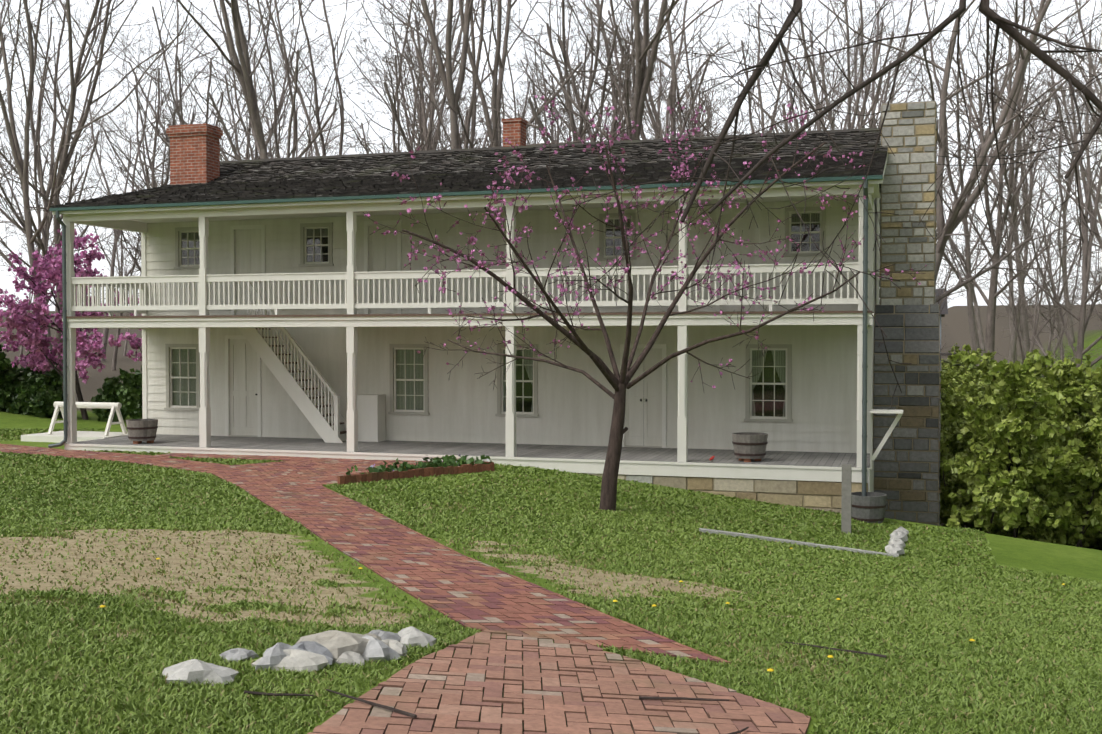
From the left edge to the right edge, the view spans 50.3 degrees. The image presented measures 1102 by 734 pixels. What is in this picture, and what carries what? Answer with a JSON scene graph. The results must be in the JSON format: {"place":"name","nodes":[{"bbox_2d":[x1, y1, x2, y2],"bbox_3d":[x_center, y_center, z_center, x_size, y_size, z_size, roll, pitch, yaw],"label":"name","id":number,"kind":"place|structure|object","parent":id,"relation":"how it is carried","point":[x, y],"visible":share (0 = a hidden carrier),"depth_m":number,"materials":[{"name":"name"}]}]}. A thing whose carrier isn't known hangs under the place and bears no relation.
{"place":"outdoors","nodes":[
{"label":"outdoors","id":0,"kind":"place"},
{"bbox_2d":[0,444,810,733],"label":"paving","id":1,"kind":"structure","parent":0,"point":[498,605],"depth_m":7.13,"materials":[{"name":"brick"}]},
{"bbox_2d":[0,304,1101,733],"bbox_3d":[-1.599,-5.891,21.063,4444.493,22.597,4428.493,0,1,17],"label":"ground","id":2,"kind":"structure","parent":0,"point":[1052,558],"depth_m":11.27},
{"bbox_2d":[1,229,54,361],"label":"forest tree","id":3,"kind":"object","parent":2,"relation":"on","point":[22,347],"visible":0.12,"depth_m":86.99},
{"bbox_2d":[0,1,97,251],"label":"forest tree","id":4,"kind":"object","parent":2,"relation":"on","point":[5,37],"visible":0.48,"depth_m":60.65,"materials":[{"name":"brown plant"}]},
{"bbox_2d":[0,0,102,342],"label":"forest tree","id":5,"kind":"object","parent":2,"relation":"on","point":[22,168],"visible":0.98,"depth_m":35.72,"materials":[{"name":"brown plant"}]},
{"bbox_2d":[0,84,122,313],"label":"forest tree","id":6,"kind":"object","parent":2,"relation":"on","point":[7,232],"visible":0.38,"depth_m":91.10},
{"bbox_2d":[0,0,137,280],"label":"forest tree","id":7,"kind":"object","parent":2,"relation":"on","point":[54,111],"visible":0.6,"depth_m":64.33,"materials":[{"name":"brown plant"}]},
{"bbox_2d":[0,229,141,419],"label":"redbud","id":8,"kind":"object","parent":2,"relation":"on","point":[84,346],"depth_m":33.77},
{"bbox_2d":[0,0,148,370],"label":"forest tree","id":9,"kind":"object","parent":2,"relation":"on","point":[44,231],"visible":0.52,"depth_m":54.47,"materials":[{"name":"brown plant"}]},
{"bbox_2d":[21,401,127,442],"bbox_3d":[-11.451,1.363,28.412,2.660,1.039,1.500,0,1,17],"label":"sawhorse","id":10,"kind":"object","parent":2,"relation":"on","point":[50,435],"visible":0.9,"depth_m":28.14,"materials":[{"name":"white paint"}]},
{"bbox_2d":[82,152,143,370],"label":"forest tree","id":11,"kind":"object","parent":2,"relation":"on","point":[114,361],"visible":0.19,"depth_m":73.69,"materials":[{"name":"brown plant"}]},
{"bbox_2d":[0,0,227,390],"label":"forest tree","id":12,"kind":"object","parent":2,"relation":"on","point":[66,155],"visible":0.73,"depth_m":40.56,"materials":[{"name":"brown plant"}]},
{"bbox_2d":[48,33,192,270],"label":"forest tree","id":13,"kind":"object","parent":2,"relation":"on","point":[138,146],"visible":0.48,"depth_m":90.28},
{"bbox_2d":[104,237,140,355],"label":"forest tree","id":14,"kind":"object","parent":2,"relation":"on","point":[125,347],"visible":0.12,"depth_m":104.38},
{"bbox_2d":[59,29,194,360],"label":"forest tree","id":15,"kind":"object","parent":2,"relation":"on","point":[105,336],"visible":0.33,"depth_m":93.36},
{"bbox_2d":[72,71,187,313],"bbox_3d":[-18.067,-6.162,53.446,6.984,14.669,7.278,-1,2,-36],"label":"forest tree","id":16,"kind":"object","parent":2,"relation":"on","point":[162,168],"visible":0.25,"depth_m":52.67,"materials":[{"name":"brown plant"}]},
{"bbox_2d":[62,26,231,271],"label":"forest tree","id":17,"kind":"object","parent":2,"relation":"on","point":[154,147],"visible":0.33,"depth_m":69.19,"materials":[{"name":"brown plant"}]},
{"bbox_2d":[64,0,234,185],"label":"forest tree","id":18,"kind":"object","parent":2,"relation":"on","point":[168,76],"visible":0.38,"depth_m":84.52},
{"bbox_2d":[116,0,291,267],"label":"forest tree","id":19,"kind":"object","parent":2,"relation":"on","point":[206,121],"visible":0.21,"depth_m":58.29,"materials":[{"name":"brown plant"}]},
{"bbox_2d":[151,0,310,160],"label":"forest tree","id":20,"kind":"object","parent":2,"relation":"on","point":[229,99],"visible":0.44,"depth_m":56.03,"materials":[{"name":"brown plant"}]},
{"bbox_2d":[111,0,353,183],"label":"forest tree","id":21,"kind":"object","parent":2,"relation":"on","point":[245,74],"visible":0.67,"depth_m":39.07,"materials":[{"name":"brown plant"}]},
{"bbox_2d":[155,0,349,159],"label":"forest tree","id":22,"kind":"object","parent":2,"relation":"on","point":[283,93],"visible":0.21,"depth_m":92.97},
{"bbox_2d":[171,0,347,158],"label":"forest tree","id":23,"kind":"object","parent":2,"relation":"on","point":[274,95],"visible":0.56,"depth_m":58.72,"materials":[{"name":"brown plant"}]},
{"bbox_2d":[252,97,346,155],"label":"forest tree","id":24,"kind":"object","parent":2,"relation":"on","point":[315,132],"depth_m":119.04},
{"bbox_2d":[228,62,375,157],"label":"forest tree","id":25,"kind":"object","parent":2,"relation":"on","point":[326,142],"visible":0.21,"depth_m":91.34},
{"bbox_2d":[244,52,359,158],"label":"forest tree","id":26,"kind":"object","parent":2,"relation":"on","point":[313,125],"visible":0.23,"depth_m":107.96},
{"bbox_2d":[228,0,396,156],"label":"forest tree","id":27,"kind":"object","parent":2,"relation":"on","point":[336,78],"visible":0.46,"depth_m":64.91,"materials":[{"name":"brown plant"}]},
{"bbox_2d":[330,128,404,154],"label":"forest tree","id":28,"kind":"object","parent":2,"relation":"on","point":[366,152],"visible":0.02,"depth_m":105.39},
{"bbox_2d":[313,0,490,154],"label":"forest tree","id":29,"kind":"object","parent":2,"relation":"on","point":[398,114],"visible":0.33,"depth_m":42.21,"materials":[{"name":"brown plant"}]},
{"bbox_2d":[326,0,482,153],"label":"forest tree","id":30,"kind":"object","parent":2,"relation":"on","point":[389,81],"visible":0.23,"depth_m":92.46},
{"bbox_2d":[337,461,493,484],"bbox_3d":[-2.578,1.927,21.105,0.825,0.286,3.532,1,2,45],"label":"brick garden edging","id":31,"kind":"object","parent":2,"relation":"on","point":[411,473],"visible":0.58,"depth_m":20.71,"materials":[{"name":"brick"}]},
{"bbox_2d":[342,454,492,475],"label":"flower bed plants","id":32,"kind":"object","parent":31,"relation":"in","point":[451,460],"visible":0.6,"depth_m":21.24,"materials":[{"name":"green plant"}]},
{"bbox_2d":[343,0,488,151],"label":"forest tree","id":33,"kind":"object","parent":2,"relation":"on","point":[439,77],"visible":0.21,"depth_m":74.62,"materials":[{"name":"brown plant"}]},
{"bbox_2d":[314,11,519,150],"bbox_3d":[-7.349,-9.341,63.499,10.996,20.109,6.590,0,3,-15],"label":"forest tree","id":34,"kind":"object","parent":2,"relation":"on","point":[465,117],"visible":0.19,"depth_m":63.28,"materials":[{"name":"brown plant"}]},
{"bbox_2d":[346,0,514,153],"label":"forest tree","id":35,"kind":"object","parent":2,"relation":"on","point":[457,48],"visible":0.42,"depth_m":57.89,"materials":[{"name":"brown plant"}]},
{"bbox_2d":[321,0,558,150],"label":"forest tree","id":36,"kind":"object","parent":2,"relation":"on","point":[491,131],"visible":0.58,"depth_m":41.52,"materials":[{"name":"brown plant"}]},
{"bbox_2d":[368,0,552,151],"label":"forest tree","id":37,"kind":"object","parent":2,"relation":"on","point":[484,143],"visible":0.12,"depth_m":79.84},
{"bbox_2d":[48,175,902,495],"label":"house","id":38,"kind":"structure","parent":2,"relation":"on","point":[288,327],"depth_m":25.13,"materials":[{"name":"white paint"}]},
{"bbox_2d":[126,419,157,443],"bbox_3d":[-9.071,1.431,26.035,0.680,0.520,0.673,0,1,17],"label":"planter","id":39,"kind":"object","parent":38,"relation":"on","point":[139,431],"visible":1,"depth_m":25.79,"materials":[{"name":"grey wood"}]},
{"bbox_2d":[166,118,527,184],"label":"brick chimneys","id":40,"kind":"object","parent":38,"relation":"on","point":[195,153],"visible":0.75,"depth_m":29.48,"materials":[{"name":"brick"}]},
{"bbox_2d":[50,127,887,207],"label":"roof","id":41,"kind":"structure","parent":38,"relation":"on","point":[460,170],"depth_m":26.43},
{"bbox_2d":[732,432,767,461],"bbox_3d":[3.755,1.517,22.156,0.680,0.520,0.673,0,1,17],"label":"planter","id":42,"kind":"object","parent":38,"relation":"on","point":[748,446],"visible":1,"depth_m":21.91,"materials":[{"name":"grey wood"}]},
{"bbox_2d":[393,0,577,149],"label":"forest tree","id":43,"kind":"object","parent":2,"relation":"on","point":[477,61],"visible":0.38,"depth_m":46.21,"materials":[{"name":"brown plant"}]},
{"bbox_2d":[440,85,532,147],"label":"forest tree","id":44,"kind":"object","parent":2,"relation":"on","point":[483,119],"visible":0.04,"depth_m":121.94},
{"bbox_2d":[441,83,532,145],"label":"forest tree","id":45,"kind":"object","parent":2,"relation":"on","point":[489,114],"depth_m":91.93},
{"bbox_2d":[341,0,641,152],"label":"forest tree","id":46,"kind":"object","parent":2,"relation":"on","point":[451,95],"visible":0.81,"depth_m":37.60,"materials":[{"name":"brown plant"}]},
{"bbox_2d":[465,5,564,146],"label":"forest tree","id":47,"kind":"object","parent":2,"relation":"on","point":[534,134],"visible":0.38,"depth_m":72.09,"materials":[{"name":"brown plant"}]},
{"bbox_2d":[162,527,908,685],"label":"rocks","id":48,"kind":"object","parent":2,"relation":"on","point":[317,651],"visible":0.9,"depth_m":6.49,"materials":[{"name":"stone"}]},
{"bbox_2d":[506,34,594,143],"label":"forest tree","id":49,"kind":"object","parent":2,"relation":"on","point":[552,130],"visible":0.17,"depth_m":101.66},
{"bbox_2d":[0,428,1101,733],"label":"grass","id":50,"kind":"structure","parent":2,"relation":"on","point":[1028,622],"depth_m":9.51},
{"bbox_2d":[0,343,1101,549],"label":"shrub","id":51,"kind":"object","parent":2,"relation":"on","point":[42,396],"depth_m":22.55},
{"bbox_2d":[244,642,886,733],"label":"fallen twigs","id":52,"kind":"object","parent":2,"relation":"on","point":[415,715],"visible":0.94,"depth_m":5.69,"materials":[{"name":"wood"}]},
{"bbox_2d":[526,77,628,143],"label":"forest tree","id":53,"kind":"object","parent":2,"relation":"on","point":[578,126],"depth_m":81.56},
{"bbox_2d":[100,548,1064,687],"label":"dandelions","id":54,"kind":"object","parent":2,"relation":"on","point":[727,603],"visible":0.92,"depth_m":8.29,"materials":[{"name":"yellow"}]},
{"bbox_2d":[537,70,633,141],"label":"forest tree","id":55,"kind":"object","parent":2,"relation":"on","point":[589,109],"visible":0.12,"depth_m":116.15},
{"bbox_2d":[509,0,691,142],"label":"forest tree","id":56,"kind":"object","parent":2,"relation":"on","point":[620,86],"visible":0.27,"depth_m":58.34,"materials":[{"name":"brown plant"}]},
{"bbox_2d":[502,0,714,142],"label":"forest tree","id":57,"kind":"object","parent":2,"relation":"on","point":[596,52],"visible":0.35,"depth_m":43.79,"materials":[{"name":"brown plant"}]},
{"bbox_2d":[560,5,676,140],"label":"forest tree","id":58,"kind":"object","parent":2,"relation":"on","point":[611,90],"visible":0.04,"depth_m":85.28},
{"bbox_2d":[463,0,783,146],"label":"forest tree","id":59,"kind":"object","parent":2,"relation":"on","point":[642,82],"visible":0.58,"depth_m":34.91,"materials":[{"name":"brown plant"}]},
{"bbox_2d":[493,0,756,142],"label":"forest tree","id":60,"kind":"object","parent":2,"relation":"on","point":[549,28],"visible":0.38,"depth_m":62.15,"materials":[{"name":"brown plant"}]},
{"bbox_2d":[363,95,926,510],"bbox_3d":[1.675,-1.088,18.443,8.065,6.960,8.118,0,1,17],"label":"redbud","id":61,"kind":"object","parent":2,"relation":"on","point":[619,383],"depth_m":18.52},
{"bbox_2d":[565,0,745,138],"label":"forest tree","id":62,"kind":"object","parent":2,"relation":"on","point":[685,47],"visible":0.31,"depth_m":65.21,"materials":[{"name":"brown plant"}]},
{"bbox_2d":[567,0,748,139],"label":"forest tree","id":63,"kind":"object","parent":2,"relation":"on","point":[659,104],"visible":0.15,"depth_m":83.07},
{"bbox_2d":[594,28,726,135],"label":"forest tree","id":64,"kind":"object","parent":2,"relation":"on","point":[669,124],"visible":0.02,"depth_m":107.85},
{"bbox_2d":[572,0,755,139],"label":"forest tree","id":65,"kind":"object","parent":2,"relation":"on","point":[631,42],"visible":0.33,"depth_m":56.38,"materials":[{"name":"brown plant"}]},
{"bbox_2d":[605,55,741,140],"bbox_3d":[4.631,-4.862,40.869,5.760,13.035,6.910,-2,0,27],"label":"forest tree","id":66,"kind":"object","parent":2,"relation":"on","point":[679,118],"visible":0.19,"depth_m":40.41,"materials":[{"name":"brown plant"}]},
{"bbox_2d":[655,69,768,134],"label":"forest tree","id":67,"kind":"object","parent":2,"relation":"on","point":[708,107],"visible":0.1,"depth_m":98.47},
{"bbox_2d":[641,25,790,138],"bbox_3d":[6.337,-7.045,50.990,7.856,16.417,6.549,2,2,17],"label":"forest tree","id":68,"kind":"object","parent":2,"relation":"on","point":[664,100],"visible":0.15,"depth_m":50.06,"materials":[{"name":"brown plant"}]},
{"bbox_2d":[648,57,791,138],"bbox_3d":[5.006,-3.637,34.898,5.778,11.833,5.705,0,1,17],"label":"forest tree","id":69,"kind":"object","parent":2,"relation":"on","point":[703,117],"visible":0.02,"depth_m":34.71,"materials":[{"name":"brown plant"}]},
{"bbox_2d":[579,473,867,513],"bbox_3d":[2.095,2.709,22.328,7.640,1.330,0.390,0,1,17],"label":"foundation","id":70,"kind":"object","parent":2,"relation":"on","point":[822,495],"visible":0.1,"depth_m":21.55,"materials":[{"name":"stone"}]},
{"bbox_2d":[673,67,804,134],"bbox_3d":[7.690,-4.956,44.500,5.796,12.969,5.934,-1,2,-39],"label":"forest tree","id":71,"kind":"object","parent":2,"relation":"on","point":[748,110],"visible":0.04,"depth_m":44.27,"materials":[{"name":"brown plant"}]},
{"bbox_2d":[684,0,833,134],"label":"forest tree","id":72,"kind":"object","parent":2,"relation":"on","point":[759,92],"visible":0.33,"depth_m":65.06,"materials":[{"name":"brown plant"}]},
{"bbox_2d":[699,528,902,557],"bbox_3d":[4.429,2.636,17.818,4.315,0.492,1.738,-1,1,-31],"label":"pole","id":73,"kind":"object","parent":2,"relation":"on","point":[751,536],"depth_m":17.29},
{"bbox_2d":[730,0,872,131],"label":"forest tree","id":74,"kind":"object","parent":2,"relation":"on","point":[815,107],"visible":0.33,"depth_m":85.03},
{"bbox_2d":[548,0,1101,408],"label":"tree branches","id":75,"kind":"object","parent":2,"relation":"on","point":[1007,26],"visible":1,"depth_m":7.68,"materials":[{"name":"brown plant"}]},
{"bbox_2d":[714,2,948,132],"bbox_3d":[12.785,-6.667,51.235,10.679,19.605,6.399,-1,0,-8],"label":"forest tree","id":76,"kind":"object","parent":2,"relation":"on","point":[798,93],"visible":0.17,"depth_m":50.86,"materials":[{"name":"brown plant"}]},
{"bbox_2d":[761,0,926,131],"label":"forest tree","id":77,"kind":"object","parent":2,"relation":"on","point":[855,82],"visible":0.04,"depth_m":80.57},
{"bbox_2d":[733,0,959,188],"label":"forest tree","id":78,"kind":"object","parent":2,"relation":"on","point":[850,125],"visible":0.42,"depth_m":56.49,"materials":[{"name":"brown plant"}]},
{"bbox_2d":[841,464,851,533],"bbox_3d":[4.829,2.300,19.180,0.150,1.420,0.150,0,1,17],"label":"old post","id":79,"kind":"object","parent":2,"relation":"on","point":[846,499],"visible":0.64,"depth_m":19.11,"materials":[{"name":"grey wood"}]},
{"bbox_2d":[757,24,961,244],"bbox_3d":[8.680,-3.297,35.789,6.609,14.950,6.455,0,1,-15],"label":"forest tree","id":80,"kind":"object","parent":2,"relation":"on","point":[832,127],"visible":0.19,"depth_m":35.30,"materials":[{"name":"brown plant"}]},
{"bbox_2d":[851,492,886,523],"bbox_3d":[5.587,2.493,20.710,0.660,0.500,0.653,0,1,17],"label":"rain barrel","id":81,"kind":"object","parent":2,"relation":"on","point":[869,507],"visible":0.81,"depth_m":20.46,"materials":[{"name":"grey wood"}]},
{"bbox_2d":[790,0,948,128],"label":"forest tree","id":82,"kind":"object","parent":2,"relation":"on","point":[878,106],"visible":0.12,"depth_m":91.91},
{"bbox_2d":[803,0,960,147],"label":"forest tree","id":83,"kind":"object","parent":2,"relation":"on","point":[873,86],"visible":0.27,"depth_m":71.60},
{"bbox_2d":[791,0,1013,129],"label":"forest tree","id":84,"kind":"object","parent":2,"relation":"on","point":[874,105],"visible":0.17,"depth_m":64.04,"materials":[{"name":"brown plant"}]},
{"bbox_2d":[873,101,940,525],"bbox_3d":[7.767,-0.373,25.578,1.356,10.548,2.636,0,1,17],"label":"stone chimney","id":85,"kind":"object","parent":2,"relation":"on","point":[907,467],"visible":0.85,"depth_m":24.68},
{"bbox_2d":[743,0,1101,301],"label":"forest tree","id":86,"kind":"object","parent":2,"relation":"on","point":[956,216],"visible":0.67,"depth_m":41.32,"materials":[{"name":"brown plant"}]},
{"bbox_2d":[935,289,955,361],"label":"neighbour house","id":87,"kind":"structure","parent":2,"relation":"on","point":[944,311],"depth_m":75.42,"materials":[{"name":"grey"}]},
{"bbox_2d":[860,0,1060,365],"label":"forest tree","id":88,"kind":"object","parent":2,"relation":"on","point":[972,325],"visible":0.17,"depth_m":67.95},
{"bbox_2d":[935,226,988,367],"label":"forest tree","id":89,"kind":"object","parent":2,"relation":"on","point":[946,283],"visible":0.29,"depth_m":52.75,"materials":[{"name":"brown plant"}]},
{"bbox_2d":[905,26,1047,295],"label":"forest tree","id":90,"kind":"object","parent":2,"relation":"on","point":[957,190],"visible":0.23,"depth_m":93.37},
{"bbox_2d":[929,100,1030,355],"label":"forest tree","id":91,"kind":"object","parent":2,"relation":"on","point":[980,333],"visible":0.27,"depth_m":88.27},
{"bbox_2d":[923,0,1083,359],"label":"forest tree","id":92,"kind":"object","parent":2,"relation":"on","point":[990,330],"visible":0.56,"depth_m":57.90,"materials":[{"name":"brown plant"}]},
{"bbox_2d":[927,0,1096,358],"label":"forest tree","id":93,"kind":"object","parent":2,"relation":"on","point":[1025,325],"visible":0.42,"depth_m":72.75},
{"bbox_2d":[937,136,1101,376],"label":"utility wires","id":94,"kind":"object","parent":2,"relation":"on","point":[1003,164],"visible":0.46,"depth_m":38.84,"materials":[{"name":"grey"}]},
{"bbox_2d":[948,39,1100,360],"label":"forest tree","id":95,"kind":"object","parent":2,"relation":"on","point":[1011,324],"visible":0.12,"depth_m":104.47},
{"bbox_2d":[949,25,1101,362],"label":"forest tree","id":96,"kind":"object","parent":2,"relation":"on","point":[1012,352],"visible":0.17,"depth_m":91.68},
{"bbox_2d":[955,5,1101,320],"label":"forest tree","id":97,"kind":"object","parent":2,"relation":"on","point":[1084,177],"visible":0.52,"depth_m":55.49,"materials":[{"name":"brown plant"}]},
{"bbox_2d":[969,139,1101,361],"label":"forest tree","id":98,"kind":"object","parent":2,"relation":"on","point":[1064,284],"visible":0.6,"depth_m":63.52,"materials":[{"name":"brown plant"}]},
{"bbox_2d":[976,178,1101,368],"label":"forest tree","id":99,"kind":"object","parent":2,"relation":"on","point":[1035,332],"visible":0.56,"depth_m":48.98,"materials":[{"name":"brown plant"}]},
{"bbox_2d":[977,0,1101,345],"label":"forest tree","id":100,"kind":"object","parent":2,"relation":"on","point":[1070,330],"visible":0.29,"depth_m":105.59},
{"bbox_2d":[979,27,1101,386],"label":"forest tree","id":101,"kind":"object","parent":2,"relation":"on","point":[1099,222],"visible":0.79,"depth_m":34.12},
{"bbox_2d":[992,190,1101,377],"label":"forest tree","id":102,"kind":"object","parent":2,"relation":"on","point":[1060,243],"visible":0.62,"depth_m":54.13,"materials":[{"name":"brown plant"}]},
{"bbox_2d":[993,0,1101,215],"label":"forest tree","id":103,"kind":"object","parent":2,"relation":"on","point":[1085,39],"visible":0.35,"depth_m":84.10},
{"bbox_2d":[997,0,1101,366],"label":"forest tree","id":104,"kind":"object","parent":2,"relation":"on","point":[1085,299],"visible":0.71,"depth_m":44.00,"materials":[{"name":"brown plant"}]},
{"bbox_2d":[1022,247,1080,366],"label":"forest tree","id":105,"kind":"object","parent":2,"relation":"on","point":[1046,313],"visible":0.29,"depth_m":79.57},
{"bbox_2d":[1025,38,1101,226],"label":"forest tree","id":106,"kind":"object","parent":2,"relation":"on","point":[1100,196],"visible":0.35,"depth_m":88.84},
{"bbox_2d":[1040,8,1101,264],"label":"forest tree","id":107,"kind":"object","parent":2,"relation":"on","point":[1091,198],"visible":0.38,"depth_m":67.78,"materials":[{"name":"brown plant"}]},
{"bbox_2d":[1065,200,1101,297],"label":"forest tree","id":108,"kind":"object","parent":2,"relation":"on","point":[1087,237],"visible":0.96,"depth_m":39.88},
{"bbox_2d":[1075,12,1101,226],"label":"forest tree","id":109,"kind":"object","parent":2,"relation":"on","point":[1095,71],"visible":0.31,"depth_m":58.11,"materials":[{"name":"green plant"}]},
{"bbox_2d":[0,0,1101,310],"label":"sky","id":110,"kind":"structure","parent":0,"point":[145,7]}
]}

